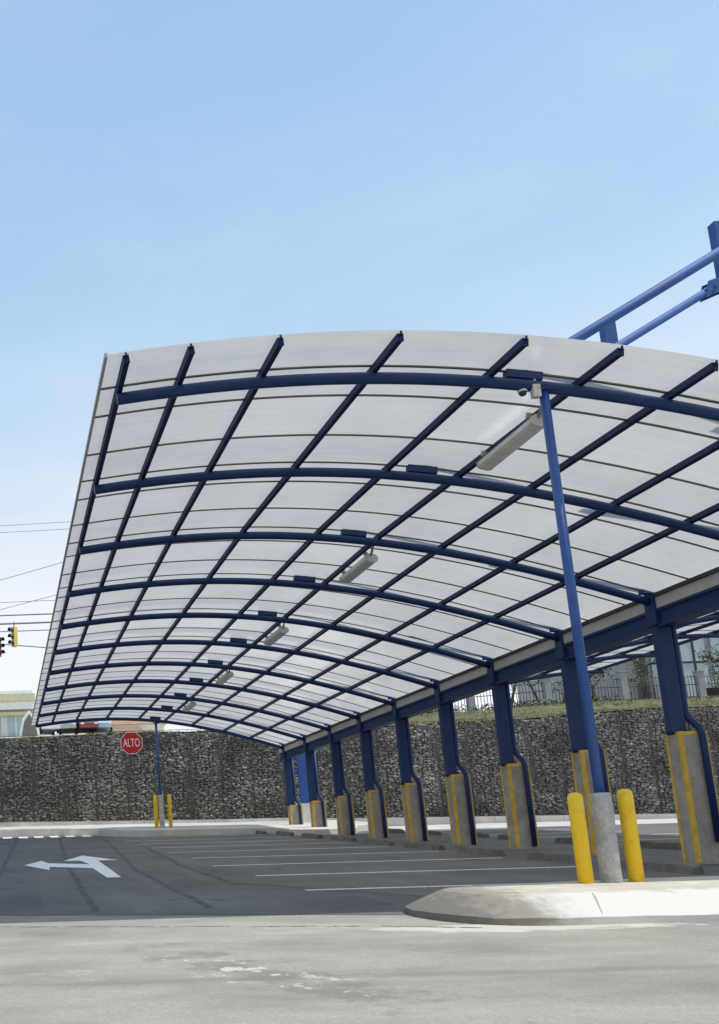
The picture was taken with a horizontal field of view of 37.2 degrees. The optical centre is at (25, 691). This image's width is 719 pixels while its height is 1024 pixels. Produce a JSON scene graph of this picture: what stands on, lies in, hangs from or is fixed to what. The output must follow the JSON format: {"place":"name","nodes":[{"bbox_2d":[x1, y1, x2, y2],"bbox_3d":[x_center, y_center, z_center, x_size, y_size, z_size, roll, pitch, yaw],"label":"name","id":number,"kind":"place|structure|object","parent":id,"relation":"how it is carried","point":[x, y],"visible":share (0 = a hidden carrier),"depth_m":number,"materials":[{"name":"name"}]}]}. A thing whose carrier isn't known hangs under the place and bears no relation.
{"place":"outdoors","nodes":[
{"label":"outdoors","id":0,"kind":"place"},
{"bbox_2d":[0,637,4,656],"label":"traffic light","id":1,"kind":"object","parent":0,"point":[2,645],"visible":1,"depth_m":59.27,"materials":[{"name":"plastic"}]},
{"bbox_2d":[0,629,48,631],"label":"overhead wire","id":2,"kind":"object","parent":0,"point":[25,630],"visible":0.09,"depth_m":61.56,"materials":[{"name":"grey metal"}]},
{"bbox_2d":[0,613,51,615],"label":"overhead wire","id":3,"kind":"object","parent":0,"point":[27,614],"visible":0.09,"depth_m":61.73,"materials":[{"name":"grey metal"}]},
{"bbox_2d":[0,600,53,602],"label":"overhead wire","id":4,"kind":"object","parent":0,"point":[27,601],"visible":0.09,"depth_m":61.90,"materials":[{"name":"grey metal"}]},
{"bbox_2d":[0,595,54,609],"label":"overhead wire","id":5,"kind":"object","parent":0,"point":[27,602],"visible":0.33,"depth_m":61.89,"materials":[{"name":"grey metal"}]},
{"bbox_2d":[0,529,61,532],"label":"overhead wire","id":6,"kind":"object","parent":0,"point":[35,530],"visible":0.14,"depth_m":62.72,"materials":[{"name":"grey metal"}]},
{"bbox_2d":[1,521,70,525],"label":"overhead wire","id":7,"kind":"object","parent":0,"point":[36,523],"visible":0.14,"depth_m":62.81,"materials":[{"name":"grey metal"}]},
{"bbox_2d":[3,734,82,737],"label":"street","id":8,"kind":"structure","parent":0,"point":[38,736],"depth_m":79.02,"materials":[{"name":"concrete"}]},
{"bbox_2d":[38,724,59,734],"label":"parked car","id":9,"kind":"object","parent":8,"relation":"on","point":[48,730],"visible":0.44,"depth_m":87.27,"materials":[{"name":"white paint"}]},
{"bbox_2d":[59,722,76,734],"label":"parked car","id":10,"kind":"object","parent":8,"relation":"on","point":[67,728],"visible":0.56,"depth_m":87.65,"materials":[{"name":"green paint"}]},
{"bbox_2d":[75,721,97,735],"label":"parked car","id":11,"kind":"object","parent":8,"relation":"on","point":[86,727],"visible":0.64,"depth_m":87.08,"materials":[{"name":"red paint"}]},
{"bbox_2d":[93,721,112,734],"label":"parked car","id":12,"kind":"object","parent":8,"relation":"on","point":[105,727],"visible":0.58,"depth_m":88.10,"materials":[{"name":"blue paint"}]},
{"bbox_2d":[0,608,337,624],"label":"overhead wire","id":13,"kind":"object","parent":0,"point":[28,622],"visible":0.09,"depth_m":61.63,"materials":[{"name":"black metal"}]},
{"bbox_2d":[0,820,367,836],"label":"sidewalk","id":14,"kind":"structure","parent":0,"point":[178,829],"depth_m":36.77,"materials":[{"name":"concrete"}]},
{"bbox_2d":[153,795,158,827],"bbox_3d":[4.982,4.635,36.970,0.148,1.388,0.146,-2,-10,-2],"label":"bollard","id":15,"kind":"object","parent":14,"relation":"on","point":[155,811],"visible":0.89,"depth_m":36.93,"materials":[{"name":"yellow metal"}]},
{"bbox_2d":[153,722,164,827],"bbox_3d":[5.139,3.246,37.214,0.240,4.155,0.205,-2,-10,-2],"label":"support pole","id":16,"kind":"object","parent":14,"relation":"on","point":[161,810],"visible":0.91,"depth_m":37.07,"materials":[{"name":"blue metal"}]},
{"bbox_2d":[120,732,155,753],"bbox_3d":[4.356,1.967,37.415,1.390,0.859,0.064,-2,-10,-2],"label":"stop sign","id":17,"kind":"object","parent":16,"relation":"attached to","point":[131,742],"visible":1,"depth_m":37.38,"materials":[{"name":"red metal"}]},
{"bbox_2d":[167,795,172,827],"bbox_3d":[5.521,4.622,36.984,0.148,1.378,0.146,-2,-10,-2],"label":"bollard","id":18,"kind":"object","parent":14,"relation":"on","point":[170,811],"visible":0.92,"depth_m":36.94,"materials":[{"name":"yellow metal"}]},
{"bbox_2d":[287,805,303,824],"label":"concrete pillar","id":19,"kind":"structure","parent":14,"relation":"on","point":[293,814],"depth_m":36.92,"materials":[{"name":"yellow paint"}]},
{"bbox_2d":[294,755,310,822],"bbox_3d":[11.037,3.946,39.163,0.910,3.200,0.300,-2,-10,-2],"label":"panel post","id":20,"kind":"object","parent":14,"relation":"on","point":[301,770],"visible":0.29,"depth_m":39.13,"materials":[{"name":"blue metal"}]},
{"bbox_2d":[309,800,327,826],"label":"concrete pillar","id":21,"kind":"structure","parent":14,"relation":"on","point":[316,814],"depth_m":34.25,"materials":[{"name":"yellow paint"}]},
{"bbox_2d":[0,914,718,1023],"bbox_3d":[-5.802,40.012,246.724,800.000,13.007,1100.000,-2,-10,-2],"label":"ground","id":22,"kind":"structure","parent":0,"point":[317,969],"depth_m":6.60,"materials":[{"name":"grey concrete"}]},
{"bbox_2d":[0,925,488,927],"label":"pavement joint","id":23,"kind":"object","parent":22,"relation":"on","point":[194,926],"visible":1,"depth_m":9.34,"materials":[{"name":"grey concrete"}]},
{"bbox_2d":[0,814,676,826],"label":"wall foot kerb","id":24,"kind":"structure","parent":22,"relation":"on","point":[446,820],"depth_m":41.10,"materials":[{"name":"concrete"}]},
{"bbox_2d":[0,703,718,825],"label":"gabion wall","id":25,"kind":"structure","parent":22,"relation":"on","point":[203,775],"depth_m":42.46,"materials":[{"name":"stone"}]},
{"bbox_2d":[405,876,718,925],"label":"traffic island","id":26,"kind":"structure","parent":22,"relation":"on","point":[671,899],"depth_m":8.97,"materials":[{"name":"grey concrete"}]},
{"bbox_2d":[537,386,622,882],"bbox_3d":[5.991,-0.673,10.503,0.240,5.605,0.209,-2,-10,-2],"label":"support pole","id":27,"kind":"object","parent":26,"relation":"on","point":[604,829],"visible":0.91,"depth_m":10.36,"materials":[{"name":"blue metal"}]},
{"bbox_2d":[567,793,593,883],"bbox_3d":[5.794,1.587,10.087,0.148,1.068,0.146,-2,-10,-2],"label":"bollard","id":28,"kind":"object","parent":26,"relation":"on","point":[580,839],"visible":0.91,"depth_m":10.05,"materials":[{"name":"yellow metal"}]},
{"bbox_2d":[617,789,644,881],"bbox_3d":[6.341,1.562,10.124,0.148,1.088,0.146,-2,-10,-2],"label":"bollard","id":29,"kind":"object","parent":26,"relation":"on","point":[630,837],"visible":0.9,"depth_m":10.08,"materials":[{"name":"yellow metal"}]},
{"bbox_2d":[0,823,718,914],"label":"parking lot","id":30,"kind":"structure","parent":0,"point":[27,890],"depth_m":15.84,"materials":[{"name":"grey asphalt"}]},
{"bbox_2d":[0,838,18,875],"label":"tar seam","id":31,"kind":"object","parent":30,"relation":"on","point":[7,859],"visible":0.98,"depth_m":22.56,"materials":[{"name":"black asphalt"}]},
{"bbox_2d":[3,836,92,838],"bbox_3d":[0.524,5.708,37.975,4.100,0.160,2.460,-2,-10,-2],"label":"hatch marking","id":32,"kind":"object","parent":30,"relation":"on","point":[41,837],"visible":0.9,"depth_m":37.85,"materials":[{"name":"paint"}]},
{"bbox_2d":[25,856,119,876],"bbox_3d":[0.992,3.472,19.369,2.030,0.376,7.300,-2,-10,-2],"label":"arrow marking","id":33,"kind":"object","parent":30,"relation":"on","point":[97,865],"visible":1,"depth_m":19.36,"materials":[{"name":"paint"}]},
{"bbox_2d":[58,838,98,911],"bbox_3d":[0.985,4.043,24.145,0.224,1.382,27.127,-2,-10,1],"label":"tar seam","id":34,"kind":"object","parent":30,"relation":"on","point":[85,895],"visible":0.98,"depth_m":14.31,"materials":[{"name":"black asphalt"}]},
{"bbox_2d":[103,838,211,907],"bbox_3d":[2.308,3.901,23.242,0.396,1.272,25.043,-2,-10,1],"label":"tar seam","id":35,"kind":"object","parent":30,"relation":"on","point":[193,898],"visible":1,"depth_m":14.67,"materials":[{"name":"black asphalt"}]},
{"bbox_2d":[129,839,242,884],"bbox_3d":[3.208,3.927,23.661,0.318,1.019,20.030,-2,-10,1],"label":"tar seam","id":36,"kind":"object","parent":30,"relation":"on","point":[179,864],"visible":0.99,"depth_m":18.19,"materials":[{"name":"black asphalt"}]},
{"bbox_2d":[165,839,315,843],"bbox_3d":[5.975,4.469,28.798,5.395,0.061,0.163,-2,-10,-2],"label":"stall line","id":37,"kind":"object","parent":30,"relation":"on","point":[238,841],"visible":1,"depth_m":28.81,"materials":[{"name":"paint"}]},
{"bbox_2d":[166,843,320,847],"bbox_3d":[6.079,4.144,26.117,5.322,0.061,0.164,-2,-10,-2],"label":"stall line","id":38,"kind":"object","parent":30,"relation":"on","point":[244,845],"visible":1,"depth_m":26.11,"materials":[{"name":"paint"}]},
{"bbox_2d":[255,830,266,834],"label":"wheel stop","id":39,"kind":"object","parent":30,"relation":"on","point":[260,832],"visible":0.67,"depth_m":34.53,"materials":[{"name":"concrete"}]},
{"bbox_2d":[166,846,387,852],"bbox_3d":[6.103,3.821,23.432,5.407,0.062,0.161,-2,-10,-2],"label":"stall line","id":40,"kind":"object","parent":30,"relation":"on","point":[274,849],"visible":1,"depth_m":23.43,"materials":[{"name":"paint"}]},
{"bbox_2d":[275,831,293,835],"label":"wheel stop","id":41,"kind":"object","parent":30,"relation":"on","point":[285,833],"visible":0.9,"depth_m":32.90,"materials":[{"name":"concrete"}]},
{"bbox_2d":[301,833,322,838],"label":"wheel stop","id":42,"kind":"object","parent":30,"relation":"on","point":[312,835],"visible":0.94,"depth_m":30.03,"materials":[{"name":"concrete"}]},
{"bbox_2d":[211,851,438,857],"bbox_3d":[6.208,3.496,20.751,5.329,0.062,0.166,-2,-10,-2],"label":"stall line","id":43,"kind":"object","parent":30,"relation":"on","point":[323,854],"visible":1,"depth_m":20.76,"materials":[{"name":"paint"}]},
{"bbox_2d":[240,883,424,896],"bbox_3d":[4.026,2.569,12.540,0.132,0.174,3.499,4,-12,-32],"label":"tar seam","id":44,"kind":"object","parent":30,"relation":"on","point":[338,890],"visible":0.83,"depth_m":12.45,"materials":[{"name":"black asphalt"}]},
{"bbox_2d":[331,835,356,841],"bbox_3d":[9.101,4.191,27.691,0.231,0.151,1.810,-2,-7,0],"label":"wheel stop","id":45,"kind":"object","parent":30,"relation":"on","point":[344,838],"visible":0.94,"depth_m":27.39,"materials":[{"name":"concrete"}]},
{"bbox_2d":[335,795,355,835],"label":"concrete pillar","id":46,"kind":"structure","parent":30,"relation":"on","point":[342,816],"depth_m":31.57,"materials":[{"name":"yellow paint"}]},
{"bbox_2d":[215,858,482,865],"bbox_3d":[6.209,3.174,18.064,5.461,0.062,0.163,-2,-10,-2],"label":"stall line","id":47,"kind":"object","parent":30,"relation":"on","point":[340,862],"visible":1,"depth_m":18.06,"materials":[{"name":"paint"}]},
{"bbox_2d":[30,221,718,845],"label":"canopy","id":48,"kind":"object","parent":30,"relation":"on","point":[238,501],"visible":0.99,"depth_m":15.48,"materials":[{"name":"blue paint"}]},
{"bbox_2d":[183,701,196,711],"bbox_3d":[5.709,0.458,33.487,0.236,0.224,1.631,10,-10,0],"label":"light fitting","id":49,"kind":"object","parent":48,"relation":"attached to","point":[190,706],"visible":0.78,"depth_m":33.32,"materials":[{"name":"grey metal"}]},
{"bbox_2d":[216,670,233,684],"bbox_3d":[5.832,-0.463,28.168,0.236,0.224,1.631,10,-10,0],"label":"light fitting","id":50,"kind":"object","parent":48,"relation":"attached to","point":[225,677],"visible":0.81,"depth_m":28.02,"materials":[{"name":"grey metal"}]},
{"bbox_2d":[264,623,288,645],"bbox_3d":[5.956,-1.385,22.848,0.236,0.224,1.631,10,-10,0],"label":"light fitting","id":51,"kind":"object","parent":48,"relation":"attached to","point":[277,635],"visible":0.86,"depth_m":22.72,"materials":[{"name":"grey metal"}]},
{"bbox_2d":[339,546,377,583],"bbox_3d":[6.079,-2.306,17.529,0.236,0.224,1.631,10,-10,0],"label":"light fitting","id":52,"kind":"object","parent":48,"relation":"attached to","point":[361,566],"visible":0.94,"depth_m":17.45,"materials":[{"name":"grey metal"}]},
{"bbox_2d":[476,407,542,470],"bbox_3d":[6.202,-3.227,12.210,0.236,0.224,1.631,10,-10,0],"label":"light fitting","id":53,"kind":"object","parent":48,"relation":"attached to","point":[522,434],"visible":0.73,"depth_m":12.20,"materials":[{"name":"grey metal"}]},
{"bbox_2d":[517,388,526,396],"bbox_3d":[5.646,-3.428,10.993,0.112,0.137,0.110,-2,-10,-2],"label":"security camera","id":54,"kind":"object","parent":48,"relation":"attached to","point":[522,392],"visible":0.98,"depth_m":10.96,"materials":[{"name":"white paint"}]},
{"bbox_2d":[530,379,541,398],"bbox_3d":[5.768,-3.437,10.946,0.090,0.225,0.080,-2,-10,-2],"label":"junction box","id":55,"kind":"object","parent":48,"relation":"attached to","point":[535,392],"visible":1,"depth_m":10.90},
{"bbox_2d":[365,790,388,837],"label":"concrete pillar","id":56,"kind":"structure","parent":30,"relation":"on","point":[374,814],"depth_m":28.90,"materials":[{"name":"yellow paint"}]},
{"bbox_2d":[361,838,394,845],"bbox_3d":[9.059,3.859,24.916,0.227,0.151,1.815,-2,-7,-1],"label":"wheel stop","id":57,"kind":"object","parent":30,"relation":"on","point":[375,841],"visible":0.95,"depth_m":24.65,"materials":[{"name":"concrete"}]},
{"bbox_2d":[388,828,404,832],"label":"wheel stop","id":58,"kind":"object","parent":30,"relation":"on","point":[390,830],"visible":0.62,"depth_m":32.52,"materials":[{"name":"concrete"}]},
{"bbox_2d":[307,883,514,890],"bbox_3d":[6.362,2.525,12.698,5.421,0.062,0.164,-2,-10,-2],"label":"stall line","id":59,"kind":"object","parent":30,"relation":"on","point":[392,887],"visible":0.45,"depth_m":12.66,"materials":[{"name":"paint"}]},
{"bbox_2d":[401,783,428,840],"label":"concrete pillar","id":60,"kind":"structure","parent":30,"relation":"on","point":[412,814],"depth_m":26.24,"materials":[{"name":"yellow paint"}]},
{"bbox_2d":[255,866,575,875],"bbox_3d":[6.323,2.849,15.385,5.366,0.061,0.161,-2,-10,-2],"label":"stall line","id":61,"kind":"object","parent":30,"relation":"on","point":[411,871],"visible":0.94,"depth_m":15.38,"materials":[{"name":"paint"}]},
{"bbox_2d":[404,841,444,849],"bbox_3d":[9.152,3.536,22.246,0.228,0.150,1.811,-2,-7,-2],"label":"wheel stop","id":62,"kind":"object","parent":30,"relation":"on","point":[428,846],"visible":0.92,"depth_m":21.97,"materials":[{"name":"concrete"}]},
{"bbox_2d":[428,830,441,835],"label":"wheel stop","id":63,"kind":"object","parent":30,"relation":"on","point":[434,833],"visible":0.44,"depth_m":29.60,"materials":[{"name":"concrete"}]},
{"bbox_2d":[445,774,477,844],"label":"concrete pillar","id":64,"kind":"structure","parent":30,"relation":"on","point":[458,810],"depth_m":23.57,"materials":[{"name":"yellow paint"}]},
{"bbox_2d":[456,846,505,855],"bbox_3d":[9.216,3.221,19.638,0.231,0.151,1.810,-2,-7,0],"label":"wheel stop","id":65,"kind":"object","parent":30,"relation":"on","point":[482,850],"visible":0.93,"depth_m":19.39,"materials":[{"name":"concrete"}]},
{"bbox_2d":[477,832,489,837],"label":"wheel stop","id":66,"kind":"object","parent":30,"relation":"on","point":[482,835],"visible":0.28,"depth_m":27.04,"materials":[{"name":"concrete"}]},
{"bbox_2d":[497,834,538,839],"bbox_3d":[12.788,3.790,25.154,0.228,0.150,1.811,-2,-7,0],"label":"wheel stop","id":67,"kind":"object","parent":30,"relation":"on","point":[503,836],"visible":0.27,"depth_m":25.70,"materials":[{"name":"concrete"}]},
{"bbox_2d":[500,763,539,849],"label":"concrete pillar","id":68,"kind":"structure","parent":30,"relation":"on","point":[516,808],"depth_m":20.90,"materials":[{"name":"yellow paint"}]},
{"bbox_2d":[526,851,591,863],"bbox_3d":[9.289,2.891,16.900,0.227,0.151,1.815,-2,-7,-1],"label":"wheel stop","id":69,"kind":"object","parent":30,"relation":"on","point":[554,857],"visible":0.72,"depth_m":16.93,"materials":[{"name":"concrete"}]},
{"bbox_2d":[554,837,572,843],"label":"wheel stop","id":70,"kind":"object","parent":30,"relation":"on","point":[566,840],"visible":0.3,"depth_m":22.87,"materials":[{"name":"concrete"}]},
{"bbox_2d":[570,749,619,855],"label":"concrete pillar","id":71,"kind":"structure","parent":30,"relation":"on","point":[582,774],"depth_m":18.29,"materials":[{"name":"yellow paint"}]},
{"bbox_2d":[509,611,718,684],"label":"canopy","id":72,"kind":"object","parent":30,"relation":"on","point":[707,626],"visible":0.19,"depth_m":29.39,"materials":[{"name":"blue paint"}]},
{"bbox_2d":[640,840,681,849],"bbox_3d":[13.014,3.135,19.750,0.227,0.151,1.815,-2,-7,-1],"label":"wheel stop","id":73,"kind":"object","parent":30,"relation":"on","point":[661,845],"visible":0.62,"depth_m":19.69,"materials":[{"name":"concrete"}]},
{"bbox_2d":[620,859,704,874],"bbox_3d":[9.344,2.584,14.357,0.228,0.150,1.811,-2,-7,-2],"label":"wheel stop","id":74,"kind":"object","parent":30,"relation":"on","point":[678,867],"visible":0.67,"depth_m":13.90,"materials":[{"name":"concrete"}]},
{"bbox_2d":[664,730,718,863],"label":"concrete pillar","id":75,"kind":"structure","parent":30,"relation":"on","point":[699,845],"depth_m":15.58,"materials":[{"name":"yellow paint"}]},
{"bbox_2d":[0,0,718,735],"label":"sky","id":76,"kind":"structure","parent":0,"point":[173,172],"materials":[{"name":"blue"}]},
{"bbox_2d":[0,695,718,739],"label":"ground","id":77,"kind":"structure","parent":0,"point":[545,708],"depth_m":46.03,"materials":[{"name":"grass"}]},
{"bbox_2d":[8,622,17,646],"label":"traffic light","id":78,"kind":"object","parent":77,"relation":"on","point":[13,635],"visible":1,"depth_m":59.32,"materials":[{"name":"plastic"}]},
{"bbox_2d":[20,711,39,738],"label":"archway","id":79,"kind":"object","parent":77,"relation":"on","point":[26,729],"visible":0.54,"depth_m":85.74,"materials":[{"name":"white paint"}]},
{"bbox_2d":[1,562,62,579],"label":"overhead wire","id":80,"kind":"object","parent":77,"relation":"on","point":[31,571],"visible":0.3,"depth_m":62.24,"materials":[{"name":"grey metal"}]},
{"bbox_2d":[88,721,165,735],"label":"building","id":81,"kind":"structure","parent":77,"relation":"on","point":[135,726],"depth_m":96.23,"materials":[{"name":"beige concrete"}]},
{"bbox_2d":[1,643,562,682],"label":"overhead wire","id":82,"kind":"object","parent":77,"relation":"on","point":[45,647],"visible":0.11,"depth_m":61.39,"materials":[{"name":"black metal"}]},
{"bbox_2d":[312,670,718,715],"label":"fence","id":83,"kind":"object","parent":77,"relation":"on","point":[623,686],"visible":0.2,"depth_m":49.40,"materials":[{"name":"dark painted metal"}]},
{"bbox_2d":[510,682,526,704],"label":"tree","id":84,"kind":"object","parent":77,"relation":"on","point":[513,691],"visible":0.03,"depth_m":54.27,"materials":[{"name":"green plant"}]},
{"bbox_2d":[424,695,626,713],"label":"undergrowth","id":85,"kind":"object","parent":77,"relation":"on","point":[535,702],"visible":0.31,"depth_m":48.28,"materials":[{"name":"green plant"}]},
{"bbox_2d":[519,678,550,705],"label":"tree","id":86,"kind":"object","parent":77,"relation":"on","point":[531,687],"visible":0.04,"depth_m":54.46,"materials":[{"name":"green plant"}]},
{"bbox_2d":[552,678,593,716],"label":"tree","id":87,"kind":"object","parent":77,"relation":"on","point":[561,693],"visible":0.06,"depth_m":55.71,"materials":[{"name":"green plant"}]},
{"bbox_2d":[556,668,613,696],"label":"tree","id":88,"kind":"object","parent":77,"relation":"on","point":[590,676],"visible":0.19,"depth_m":56.63,"materials":[{"name":"green plant"}]},
{"bbox_2d":[517,624,718,706],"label":"building","id":89,"kind":"structure","parent":77,"relation":"on","point":[690,662],"depth_m":58.37,"materials":[{"name":"grey glass"}]},
{"bbox_2d":[650,658,660,698],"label":"window","id":90,"kind":"structure","parent":89,"relation":"in","point":[653,667],"depth_m":57.98,"materials":[{"name":"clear glass"}]},
{"bbox_2d":[679,638,710,697],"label":"window","id":91,"kind":"structure","parent":89,"relation":"in","point":[689,662],"depth_m":58.19,"materials":[{"name":"clear glass"}]},
{"bbox_2d":[708,633,718,686],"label":"window","id":92,"kind":"structure","parent":89,"relation":"in","point":[712,641],"depth_m":58.37,"materials":[{"name":"clear glass"}]},
{"bbox_2d":[626,658,655,697],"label":"tree","id":93,"kind":"object","parent":77,"relation":"on","point":[647,680],"visible":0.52,"depth_m":55.77,"materials":[{"name":"green plant"}]},
{"bbox_2d":[689,672,718,696],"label":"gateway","id":94,"kind":"object","parent":77,"relation":"on","point":[711,691],"visible":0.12,"depth_m":54.16,"materials":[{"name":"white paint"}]},
{"bbox_2d":[694,644,718,688],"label":"tree","id":95,"kind":"object","parent":77,"relation":"on","point":[713,658],"visible":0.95,"depth_m":53.94,"materials":[{"name":"green plant"}]},
{"bbox_2d":[388,818,677,829],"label":"driveway","id":96,"kind":"structure","parent":0,"point":[557,823],"depth_m":38.06,"materials":[{"name":"concrete"}]},
{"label":"far ground","id":97,"kind":"structure","parent":0,"visible":0},
{"bbox_2d":[0,690,34,740],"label":"building","id":98,"kind":"structure","parent":97,"relation":"on","point":[16,707],"depth_m":110.69,"materials":[{"name":"white paint"}]},
{"bbox_2d":[0,716,2,737],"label":"window","id":99,"kind":"structure","parent":98,"relation":"in","point":[1,727],"depth_m":110.91,"materials":[{"name":"clear glass"}]},
{"bbox_2d":[6,716,23,736],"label":"window","id":100,"kind":"structure","parent":98,"relation":"in","point":[13,723],"depth_m":111.02,"materials":[{"name":"clear glass"}]}
]}

